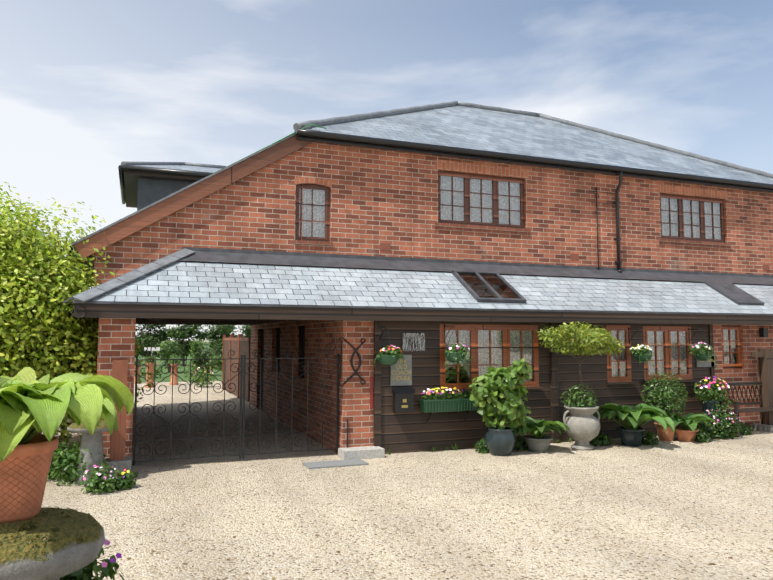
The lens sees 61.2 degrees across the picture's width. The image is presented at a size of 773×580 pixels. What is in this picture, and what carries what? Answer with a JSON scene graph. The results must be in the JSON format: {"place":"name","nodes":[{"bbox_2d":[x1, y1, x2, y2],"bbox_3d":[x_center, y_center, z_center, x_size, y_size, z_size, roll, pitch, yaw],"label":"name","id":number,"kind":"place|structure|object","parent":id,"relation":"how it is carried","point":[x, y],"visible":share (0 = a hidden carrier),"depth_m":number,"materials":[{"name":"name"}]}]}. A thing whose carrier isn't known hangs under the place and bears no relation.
{"place":"outdoors","nodes":[
{"label":"outdoors","id":0,"kind":"place"},
{"bbox_2d":[135,342,221,382],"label":"lawn ground","id":1,"kind":"structure","parent":0,"point":[218,375],"depth_m":34.22,"materials":[{"name":"green plant"}]},
{"bbox_2d":[222,334,250,401],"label":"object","id":2,"kind":"object","parent":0,"point":[239,345],"visible":0.85,"depth_m":20.03,"materials":[{"name":"brown wood"}]},
{"bbox_2d":[0,0,772,339],"label":"sky","id":3,"kind":"structure","parent":0,"point":[88,88],"materials":[{"name":"blue"}]},
{"bbox_2d":[41,340,772,579],"bbox_3d":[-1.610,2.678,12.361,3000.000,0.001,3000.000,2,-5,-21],"label":"gravel ground","id":4,"kind":"structure","parent":0,"point":[380,517],"depth_m":6.75,"materials":[{"name":"beige gravel"}]},
{"bbox_2d":[0,420,114,579],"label":"staddle stones and pot","id":5,"kind":"object","parent":4,"relation":"on","point":[24,470],"visible":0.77,"depth_m":3.06,"materials":[{"name":"ceramic"}]},
{"bbox_2d":[0,182,250,485],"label":"trees","id":6,"kind":"object","parent":4,"relation":"on","point":[39,337],"visible":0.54,"depth_m":8.86,"materials":[{"name":"green plant"}]},
{"bbox_2d":[134,347,178,387],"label":"back garden planters","id":7,"kind":"object","parent":4,"relation":"on","point":[151,370],"visible":0.67,"depth_m":24.95,"materials":[{"name":"ceramic"}]},
{"bbox_2d":[132,337,365,465],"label":"wrought iron gates","id":8,"kind":"object","parent":4,"relation":"on","point":[242,428],"visible":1,"depth_m":9.42,"materials":[{"name":"black metal"}]},
{"bbox_2d":[302,446,384,468],"bbox_3d":[-0.591,2.388,9.365,1.250,0.130,0.750,2,-5,-21],"label":"stone step","id":9,"kind":"object","parent":4,"relation":"on","point":[351,456],"visible":0.98,"depth_m":9.46,"materials":[{"name":"stone"}]},
{"bbox_2d":[0,321,752,579],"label":"potted plants","id":10,"kind":"object","parent":4,"relation":"on","point":[31,406],"visible":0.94,"depth_m":9.77,"materials":[{"name":"green plant"}]},
{"bbox_2d":[91,142,772,382],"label":"coach house upper walls","id":11,"kind":"structure","parent":4,"relation":"on","point":[378,197],"depth_m":11.91,"materials":[{"name":"brick"}]},
{"bbox_2d":[118,161,225,210],"bbox_3d":[-4.614,-1.521,16.340,3.839,3.335,3.926,2,-5,-21],"label":"dormer","id":12,"kind":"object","parent":11,"relation":"attached to","point":[143,184],"depth_m":14.53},
{"bbox_2d":[56,101,772,316],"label":"roof and gutters","id":13,"kind":"structure","parent":11,"relation":"on","point":[472,131],"depth_m":13.23,"materials":[{"name":"tile"}]},
{"bbox_2d":[209,124,769,269],"bbox_3d":[2.929,-1.608,12.622,12.385,1.993,0.343,2,-5,-23],"label":"hose and air bricks","id":14,"kind":"object","parent":11,"relation":"attached to","point":[385,246],"visible":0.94,"depth_m":11.50,"materials":[{"name":"brick"}]},
{"bbox_2d":[295,170,724,242],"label":"window frames","id":15,"kind":"structure","parent":11,"relation":"attached to","point":[496,195],"depth_m":12.44,"materials":[{"name":"brown wood"}]},
{"bbox_2d":[299,175,721,238],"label":"curtains","id":16,"kind":"object","parent":15,"relation":"on","point":[677,235],"visible":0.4,"depth_m":12.38,"materials":[{"name":"white fabric"}]},
{"bbox_2d":[299,176,720,239],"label":"window panes","id":17,"kind":"structure","parent":11,"relation":"attached to","point":[457,185],"depth_m":12.47,"materials":[{"name":"clear glass"}]},
{"bbox_2d":[97,301,772,465],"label":"brick wall","id":18,"kind":"structure","parent":4,"relation":"on","point":[277,339],"depth_m":11.11,"materials":[{"name":"brick"}]},
{"bbox_2d":[136,318,283,324],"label":"passage beams","id":19,"kind":"structure","parent":18,"relation":"on","point":[169,321],"depth_m":14.42,"materials":[{"name":"brown wood"}]},
{"bbox_2d":[370,376,372,408],"bbox_3d":[-0.230,1.565,9.966,0.050,0.500,0.025,2,-5,-21],"label":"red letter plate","id":20,"kind":"object","parent":18,"relation":"attached to","point":[371,392],"visible":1,"depth_m":9.95,"materials":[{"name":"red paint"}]},
{"bbox_2d":[60,247,772,324],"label":"veranda roof","id":21,"kind":"structure","parent":18,"relation":"on","point":[183,290],"depth_m":10.63,"materials":[{"name":"tile"}]},
{"bbox_2d":[440,324,741,388],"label":"window frames","id":22,"kind":"structure","parent":18,"relation":"attached to","point":[506,347],"depth_m":11.55,"materials":[{"name":"brown wood"}]},
{"bbox_2d":[445,330,735,380],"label":"window panes","id":23,"kind":"structure","parent":22,"relation":"attached to","point":[484,359],"depth_m":11.08,"materials":[{"name":"clear glass"}]},
{"bbox_2d":[445,330,736,382],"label":"curtains","id":24,"kind":"object","parent":22,"relation":"in","point":[511,340],"visible":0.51,"depth_m":11.00,"materials":[{"name":"white fabric"}]},
{"bbox_2d":[759,328,767,336],"bbox_3d":[7.450,0.845,12.917,0.120,0.180,0.100,2,-5,-21],"label":"wall lamp","id":25,"kind":"object","parent":18,"relation":"attached to","point":[763,332],"visible":1,"depth_m":12.88,"materials":[{"name":"black metal"}]},
{"bbox_2d":[104,349,772,477],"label":"timber posts","id":26,"kind":"object","parent":4,"relation":"on","point":[119,460],"visible":0.79,"depth_m":8.38,"materials":[{"name":"brown wood"}]},
{"bbox_2d":[115,426,772,579],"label":"weeds and stray leaves","id":27,"kind":"object","parent":4,"relation":"on","point":[475,447],"visible":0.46,"depth_m":8.25,"materials":[{"name":"green plant"}]},
{"bbox_2d":[373,321,714,453],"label":"timber clad walls","id":28,"kind":"structure","parent":4,"relation":"on","point":[404,432],"depth_m":10.88,"materials":[{"name":"brown wood"}]},
{"bbox_2d":[390,333,714,412],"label":"signs and mailbox","id":29,"kind":"object","parent":28,"relation":"attached to","point":[403,399],"visible":0.88,"depth_m":10.11,"materials":[{"name":"black metal"}]},
{"bbox_2d":[392,359,410,379],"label":"sign letters","id":30,"kind":"object","parent":29,"relation":"attached to","point":[401,371],"depth_m":10.10,"materials":[{"name":"gold metal"}]},
{"bbox_2d":[377,324,721,455],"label":"plant pots","id":31,"kind":"object","parent":4,"relation":"on","point":[583,424],"visible":0.85,"depth_m":10.25,"materials":[{"name":"ceramic"}]},
{"bbox_2d":[715,382,772,436],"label":"garden bench","id":32,"kind":"object","parent":4,"relation":"on","point":[736,403],"visible":0.6,"depth_m":12.30,"materials":[{"name":"brown wood"}]}
]}

